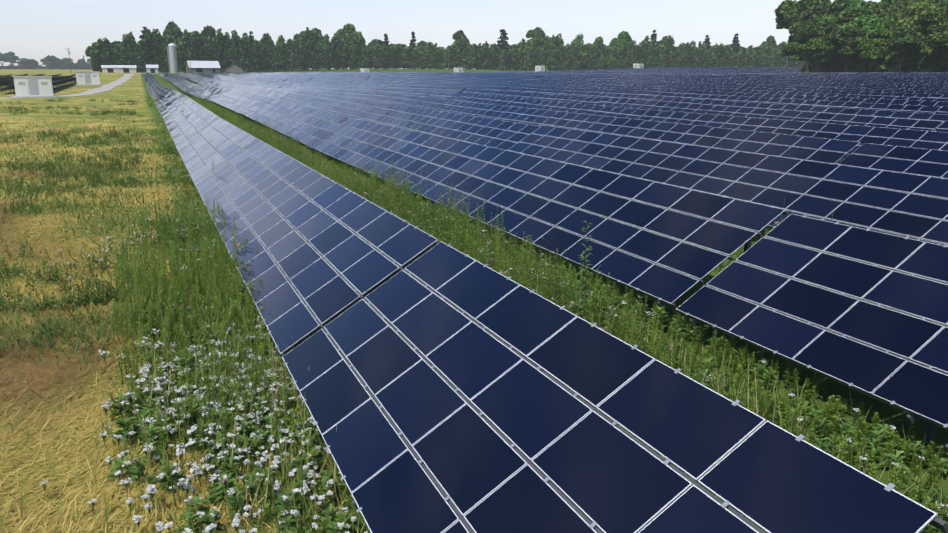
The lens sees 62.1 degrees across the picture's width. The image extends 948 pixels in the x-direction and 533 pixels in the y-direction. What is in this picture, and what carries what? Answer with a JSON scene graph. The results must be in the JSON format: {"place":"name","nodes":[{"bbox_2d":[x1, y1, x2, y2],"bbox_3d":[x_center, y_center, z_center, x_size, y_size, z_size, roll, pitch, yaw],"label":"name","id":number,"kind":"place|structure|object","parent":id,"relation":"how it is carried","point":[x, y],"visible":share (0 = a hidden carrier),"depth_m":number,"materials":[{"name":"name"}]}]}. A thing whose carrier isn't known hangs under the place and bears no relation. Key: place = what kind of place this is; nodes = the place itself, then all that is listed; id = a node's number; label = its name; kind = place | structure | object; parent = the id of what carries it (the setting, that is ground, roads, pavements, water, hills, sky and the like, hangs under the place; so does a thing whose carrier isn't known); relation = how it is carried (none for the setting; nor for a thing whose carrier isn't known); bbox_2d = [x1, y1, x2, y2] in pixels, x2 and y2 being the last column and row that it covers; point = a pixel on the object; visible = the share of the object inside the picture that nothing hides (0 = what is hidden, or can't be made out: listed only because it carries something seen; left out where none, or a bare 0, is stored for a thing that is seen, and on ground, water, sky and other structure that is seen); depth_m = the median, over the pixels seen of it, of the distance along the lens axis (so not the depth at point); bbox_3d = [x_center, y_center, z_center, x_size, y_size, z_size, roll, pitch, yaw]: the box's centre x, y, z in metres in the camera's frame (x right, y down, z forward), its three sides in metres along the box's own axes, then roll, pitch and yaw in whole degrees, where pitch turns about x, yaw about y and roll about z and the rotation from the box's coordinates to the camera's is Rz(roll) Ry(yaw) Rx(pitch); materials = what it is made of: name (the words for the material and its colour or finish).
{"place":"outdoors","nodes":[
{"label":"outdoors","id":0,"kind":"place"},
{"bbox_2d":[0,73,161,98],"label":"gravel track","id":1,"kind":"structure","parent":0,"point":[111,85],"depth_m":177.42,"materials":[{"name":"grey gravel"}]},
{"bbox_2d":[0,0,880,68],"label":"sky","id":2,"kind":"structure","parent":0,"point":[29,29],"materials":[{"name":"white"}]},
{"bbox_2d":[0,69,947,532],"bbox_3d":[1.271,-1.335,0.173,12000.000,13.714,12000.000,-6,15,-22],"label":"ground","id":3,"kind":"structure","parent":0,"point":[134,87],"depth_m":12.56,"materials":[{"name":"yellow plant"}]},
{"bbox_2d":[3,51,19,68],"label":"tree","id":4,"kind":"object","parent":3,"relation":"on","point":[10,56],"visible":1,"depth_m":1237.06,"materials":[{"name":"green plant"}]},
{"bbox_2d":[16,58,29,66],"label":"tree","id":5,"kind":"object","parent":3,"relation":"on","point":[22,60],"visible":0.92,"depth_m":1243.01,"materials":[{"name":"green plant"}]},
{"bbox_2d":[28,59,37,68],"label":"tree","id":6,"kind":"object","parent":3,"relation":"on","point":[31,61],"visible":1,"depth_m":1246.14,"materials":[{"name":"green plant"}]},
{"bbox_2d":[11,76,57,97],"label":"inverter station","id":7,"kind":"object","parent":3,"relation":"on","point":[33,86],"visible":0.96,"depth_m":124.47,"materials":[{"name":"white metal"}]},
{"bbox_2d":[0,58,91,68],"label":"understory bushes","id":8,"kind":"object","parent":3,"relation":"on","point":[61,65],"visible":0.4,"depth_m":1290.49,"materials":[{"name":"green plant"}]},
{"bbox_2d":[40,57,51,67],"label":"tree","id":9,"kind":"object","parent":3,"relation":"on","point":[46,61],"visible":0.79,"depth_m":1251.90,"materials":[{"name":"green plant"}]},
{"bbox_2d":[46,55,59,68],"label":"tree","id":10,"kind":"object","parent":3,"relation":"on","point":[53,59],"visible":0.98,"depth_m":1257.56,"materials":[{"name":"green plant"}]},
{"bbox_2d":[64,59,72,68],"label":"tree","id":11,"kind":"object","parent":3,"relation":"on","point":[66,62],"visible":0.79,"depth_m":1263.53,"materials":[{"name":"green plant"}]},
{"bbox_2d":[77,59,86,68],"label":"tree","id":12,"kind":"object","parent":3,"relation":"on","point":[81,62],"visible":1,"depth_m":1281.85,"materials":[{"name":"green plant"}]},
{"bbox_2d":[74,71,102,85],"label":"inverter station","id":13,"kind":"object","parent":3,"relation":"on","point":[83,78],"visible":0.94,"depth_m":193.03,"materials":[{"name":"white metal"}]},
{"bbox_2d":[85,42,111,56],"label":"tree","id":14,"kind":"object","parent":3,"relation":"on","point":[87,50],"visible":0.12,"depth_m":442.46,"materials":[{"name":"green plant"}]},
{"bbox_2d":[111,41,120,47],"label":"tree","id":15,"kind":"object","parent":3,"relation":"on","point":[115,42],"visible":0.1,"depth_m":448.48,"materials":[{"name":"green plant"}]},
{"bbox_2d":[101,65,136,72],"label":"long white shed","id":16,"kind":"object","parent":3,"relation":"on","point":[118,68],"visible":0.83,"depth_m":381.64,"materials":[{"name":"white paint"}]},
{"bbox_2d":[139,26,152,53],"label":"tree","id":17,"kind":"object","parent":3,"relation":"on","point":[143,33],"visible":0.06,"depth_m":442.33,"materials":[{"name":"green plant"}]},
{"bbox_2d":[146,65,158,72],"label":"shed","id":18,"kind":"structure","parent":3,"relation":"on","point":[152,68],"depth_m":384.30,"materials":[{"name":"white paint"}]},
{"bbox_2d":[167,43,177,72],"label":"farm silo","id":19,"kind":"object","parent":3,"relation":"on","point":[172,58],"visible":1,"depth_m":398.04,"materials":[{"name":"silver metal"}]},
{"bbox_2d":[162,21,182,41],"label":"tree","id":20,"kind":"object","parent":3,"relation":"on","point":[172,28],"visible":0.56,"depth_m":446.34,"materials":[{"name":"green plant"}]},
{"bbox_2d":[0,98,368,532],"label":"field grass plants","id":21,"kind":"object","parent":3,"relation":"on","point":[87,295],"visible":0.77,"depth_m":13.45,"materials":[{"name":"yellow plant"}]},
{"bbox_2d":[21,130,351,532],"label":"weeds","id":22,"kind":"object","parent":3,"relation":"on","point":[212,494],"visible":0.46,"depth_m":8.84,"materials":[{"name":"green plant"}]},
{"bbox_2d":[144,96,233,277],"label":"weed plants","id":23,"kind":"object","parent":3,"relation":"on","point":[176,179],"visible":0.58,"depth_m":19.25,"materials":[{"name":"green plant"}]},
{"bbox_2d":[186,61,220,72],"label":"barn","id":24,"kind":"structure","parent":3,"relation":"on","point":[205,66],"depth_m":407.97,"materials":[{"name":"white metal"}]},
{"bbox_2d":[200,25,215,41],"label":"tree","id":25,"kind":"object","parent":3,"relation":"on","point":[207,31],"visible":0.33,"depth_m":458.89,"materials":[{"name":"green plant"}]},
{"bbox_2d":[108,194,326,491],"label":"grass","id":26,"kind":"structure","parent":3,"relation":"on","point":[154,312],"depth_m":11.99,"materials":[{"name":"green plant"}]},
{"bbox_2d":[87,308,366,532],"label":"wild flowers","id":27,"kind":"object","parent":3,"relation":"on","point":[169,476],"visible":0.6,"depth_m":8.33,"materials":[{"name":"green plant"}]},
{"bbox_2d":[225,63,242,72],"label":"barn wing","id":28,"kind":"structure","parent":3,"relation":"on","point":[233,68],"depth_m":408.21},
{"bbox_2d":[248,31,254,71],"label":"tree","id":29,"kind":"object","parent":3,"relation":"on","point":[251,37],"visible":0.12,"depth_m":477.20,"materials":[{"name":"green plant"}]},
{"bbox_2d":[293,30,309,70],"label":"tree","id":30,"kind":"object","parent":3,"relation":"on","point":[297,36],"visible":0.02,"depth_m":492.94,"materials":[{"name":"green plant"}]},
{"bbox_2d":[310,28,323,69],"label":"tree","id":31,"kind":"object","parent":3,"relation":"on","point":[318,32],"visible":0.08,"depth_m":500.25,"materials":[{"name":"green plant"}]},
{"bbox_2d":[335,23,365,69],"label":"tree","id":32,"kind":"object","parent":3,"relation":"on","point":[347,32],"visible":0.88,"depth_m":502.95,"materials":[{"name":"green plant"}]},
{"bbox_2d":[360,68,368,71],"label":"inverter station","id":33,"kind":"object","parent":3,"relation":"on","point":[364,69],"visible":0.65,"depth_m":348.87,"materials":[{"name":"white metal"}]},
{"bbox_2d":[159,95,592,318],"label":"weeds","id":34,"kind":"object","parent":3,"relation":"on","point":[583,287],"visible":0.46,"depth_m":11.30,"materials":[{"name":"green plant"}]},
{"bbox_2d":[368,39,383,69],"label":"deciduous tree","id":35,"kind":"object","parent":3,"relation":"on","point":[375,41],"visible":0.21,"depth_m":537.82,"materials":[{"name":"green plant"}]},
{"bbox_2d":[381,33,389,69],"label":"tree","id":36,"kind":"object","parent":3,"relation":"on","point":[386,37],"visible":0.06,"depth_m":519.78,"materials":[{"name":"green plant"}]},
{"bbox_2d":[409,31,416,69],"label":"tree","id":37,"kind":"object","parent":3,"relation":"on","point":[412,43],"visible":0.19,"depth_m":522.48,"materials":[{"name":"green plant"}]},
{"bbox_2d":[417,40,426,69],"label":"deciduous tree","id":38,"kind":"object","parent":3,"relation":"on","point":[421,43],"visible":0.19,"depth_m":559.63,"materials":[{"name":"green plant"}]},
{"bbox_2d":[90,27,815,71],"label":"tree line","id":39,"kind":"object","parent":3,"relation":"on","point":[319,53],"visible":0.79,"depth_m":516.73,"materials":[{"name":"green plant"}]},
{"bbox_2d":[453,67,462,71],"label":"inverter station","id":40,"kind":"object","parent":3,"relation":"on","point":[458,69],"visible":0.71,"depth_m":366.02,"materials":[{"name":"white metal"}]},
{"bbox_2d":[452,30,469,44],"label":"tree","id":41,"kind":"object","parent":3,"relation":"on","point":[457,35],"visible":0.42,"depth_m":529.99,"materials":[{"name":"green plant"}]},
{"bbox_2d":[0,67,947,532],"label":"solar panels","id":42,"kind":"object","parent":3,"relation":"on","point":[420,355],"visible":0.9,"depth_m":11.53,"materials":[{"name":"blue glass"}]},
{"bbox_2d":[497,29,509,70],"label":"tree","id":43,"kind":"object","parent":3,"relation":"on","point":[504,45],"visible":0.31,"depth_m":536.73,"materials":[{"name":"green plant"}]},
{"bbox_2d":[526,27,545,46],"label":"tree","id":44,"kind":"object","parent":3,"relation":"on","point":[537,34],"visible":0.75,"depth_m":536.14,"materials":[{"name":"green plant"}]},
{"bbox_2d":[535,65,544,71],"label":"inverter station","id":45,"kind":"object","parent":3,"relation":"on","point":[539,68],"visible":0.67,"depth_m":382.42,"materials":[{"name":"white metal"}]},
{"bbox_2d":[183,94,947,532],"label":"weed strip","id":46,"kind":"object","parent":3,"relation":"on","point":[551,280],"visible":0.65,"depth_m":11.23,"materials":[{"name":"green plant"}]},
{"bbox_2d":[578,63,586,69],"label":"tree","id":47,"kind":"object","parent":3,"relation":"on","point":[582,65],"visible":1,"depth_m":394.49,"materials":[{"name":"green plant"}]},
{"bbox_2d":[592,36,605,47],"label":"tree","id":48,"kind":"object","parent":3,"relation":"on","point":[600,38],"visible":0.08,"depth_m":545.32,"materials":[{"name":"green plant"}]},
{"bbox_2d":[264,108,944,363],"bbox_3d":[-6.355,-7.718,45.397,4.389,1.648,90.069,-6,15,-22],"label":"weed strip","id":49,"kind":"object","parent":3,"relation":"on","point":[738,255],"visible":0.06,"depth_m":15.28,"materials":[{"name":"green plant"}]},
{"bbox_2d":[598,60,610,68],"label":"tree","id":50,"kind":"object","parent":3,"relation":"on","point":[604,63],"visible":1,"depth_m":393.84,"materials":[{"name":"green plant"}]},
{"bbox_2d":[603,58,612,68],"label":"tree","id":51,"kind":"object","parent":3,"relation":"on","point":[608,60],"visible":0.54,"depth_m":403.16,"materials":[{"name":"green plant"}]},
{"bbox_2d":[609,31,632,48],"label":"tree","id":52,"kind":"object","parent":3,"relation":"on","point":[624,39],"visible":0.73,"depth_m":544.29,"materials":[{"name":"green plant"}]},
{"bbox_2d":[313,106,947,243],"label":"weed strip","id":53,"kind":"object","parent":3,"relation":"on","point":[739,182],"visible":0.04,"depth_m":23.56,"materials":[{"name":"green plant"}]},
{"bbox_2d":[633,63,643,67],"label":"inverter station","id":54,"kind":"object","parent":3,"relation":"on","point":[637,65],"visible":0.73,"depth_m":395.16,"materials":[{"name":"white metal"}]},
{"bbox_2d":[650,29,659,47],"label":"tree","id":55,"kind":"object","parent":3,"relation":"on","point":[654,38],"visible":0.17,"depth_m":549.71,"materials":[{"name":"green plant"}]},
{"bbox_2d":[702,34,710,49],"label":"tree","id":56,"kind":"object","parent":3,"relation":"on","point":[707,40],"visible":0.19,"depth_m":559.97,"materials":[{"name":"green plant"}]},
{"bbox_2d":[728,33,741,62],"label":"tree","id":57,"kind":"object","parent":3,"relation":"on","point":[735,44],"visible":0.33,"depth_m":561.36,"materials":[{"name":"green plant"}]},
{"bbox_2d":[761,35,776,48],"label":"tree","id":58,"kind":"object","parent":3,"relation":"on","point":[770,40],"visible":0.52,"depth_m":572.27,"materials":[{"name":"green plant"}]},
{"bbox_2d":[773,0,832,64],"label":"tree","id":59,"kind":"object","parent":3,"relation":"on","point":[785,11],"visible":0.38,"depth_m":290.51,"materials":[{"name":"green plant"}]},
{"bbox_2d":[781,18,825,70],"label":"tree","id":60,"kind":"object","parent":3,"relation":"on","point":[807,30],"visible":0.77,"depth_m":264.93,"materials":[{"name":"green plant"}]},
{"bbox_2d":[786,4,828,60],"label":"tree","id":61,"kind":"object","parent":3,"relation":"on","point":[811,12],"visible":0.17,"depth_m":276.78,"materials":[{"name":"green plant"}]},
{"bbox_2d":[791,37,838,72],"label":"tree","id":62,"kind":"object","parent":3,"relation":"on","point":[819,47],"visible":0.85,"depth_m":243.41,"materials":[{"name":"green plant"}]},
{"bbox_2d":[832,22,848,33],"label":"tree","id":63,"kind":"object","parent":3,"relation":"on","point":[836,28],"visible":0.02,"depth_m":251.64,"materials":[{"name":"green plant"}]},
{"bbox_2d":[821,26,864,71],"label":"tree","id":64,"kind":"object","parent":3,"relation":"on","point":[843,40],"visible":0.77,"depth_m":232.97,"materials":[{"name":"green plant"}]},
{"bbox_2d":[815,0,873,32],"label":"tree","id":65,"kind":"object","parent":3,"relation":"on","point":[828,22],"visible":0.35,"depth_m":260.70,"materials":[{"name":"green plant"}]},
{"bbox_2d":[825,11,883,33],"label":"tree","id":66,"kind":"object","parent":3,"relation":"on","point":[847,15],"visible":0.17,"depth_m":255.49,"materials":[{"name":"green plant"}]},
{"bbox_2d":[829,14,884,48],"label":"tree","id":67,"kind":"object","parent":3,"relation":"on","point":[867,23],"visible":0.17,"depth_m":238.92,"materials":[{"name":"green plant"}]},
{"bbox_2d":[834,0,882,13],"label":"tree","id":68,"kind":"object","parent":3,"relation":"on","point":[877,8],"depth_m":262.18,"materials":[{"name":"green plant"}]},
{"bbox_2d":[801,23,947,72],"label":"understory bushes","id":69,"kind":"object","parent":3,"relation":"on","point":[926,63],"visible":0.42,"depth_m":226.86,"materials":[{"name":"green plant"}]},
{"bbox_2d":[855,28,897,66],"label":"tree","id":70,"kind":"object","parent":3,"relation":"on","point":[872,51],"visible":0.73,"depth_m":227.69,"materials":[{"name":"green plant"}]},
{"bbox_2d":[874,2,890,13],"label":"tree","id":71,"kind":"object","parent":3,"relation":"on","point":[884,5],"depth_m":271.71,"materials":[{"name":"green plant"}]},
{"bbox_2d":[877,0,890,11],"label":"tree","id":72,"kind":"object","parent":3,"relation":"on","point":[885,1],"visible":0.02,"depth_m":282.28,"materials":[{"name":"green plant"}]},
{"bbox_2d":[882,11,899,25],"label":"tree","id":73,"kind":"object","parent":3,"relation":"on","point":[889,18],"visible":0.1,"depth_m":242.67,"materials":[{"name":"green plant"}]},
{"bbox_2d":[881,1,911,17],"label":"tree","id":74,"kind":"object","parent":3,"relation":"on","point":[895,7],"visible":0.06,"depth_m":255.23,"materials":[{"name":"green plant"}]},
{"bbox_2d":[877,0,924,14],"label":"tree","id":75,"kind":"object","parent":3,"relation":"on","point":[904,7],"visible":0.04,"depth_m":251.37,"materials":[{"name":"green plant"}]},
{"bbox_2d":[885,26,924,71],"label":"tree","id":76,"kind":"object","parent":3,"relation":"on","point":[908,37],"visible":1,"depth_m":216.69,"materials":[{"name":"green plant"}]},
{"bbox_2d":[889,0,923,5],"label":"tree","id":77,"kind":"object","parent":3,"relation":"on","point":[892,1],"visible":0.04,"depth_m":259.12,"materials":[{"name":"green plant"}]},
{"bbox_2d":[892,1,934,45],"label":"tree","id":78,"kind":"object","parent":3,"relation":"on","point":[907,17],"visible":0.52,"depth_m":225.82,"materials":[{"name":"green plant"}]},
{"bbox_2d":[917,5,947,45],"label":"tree","id":79,"kind":"object","parent":3,"relation":"on","point":[935,16],"visible":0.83,"depth_m":219.78,"materials":[{"name":"green plant"}]},
{"bbox_2d":[923,21,947,66],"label":"tree","id":80,"kind":"object","parent":3,"relation":"on","point":[938,37],"visible":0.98,"depth_m":205.11,"materials":[{"name":"green plant"}]},
{"bbox_2d":[931,0,947,6],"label":"tree","id":81,"kind":"object","parent":3,"relation":"on","point":[941,3],"visible":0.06,"depth_m":231.25,"materials":[{"name":"green plant"}]}
]}

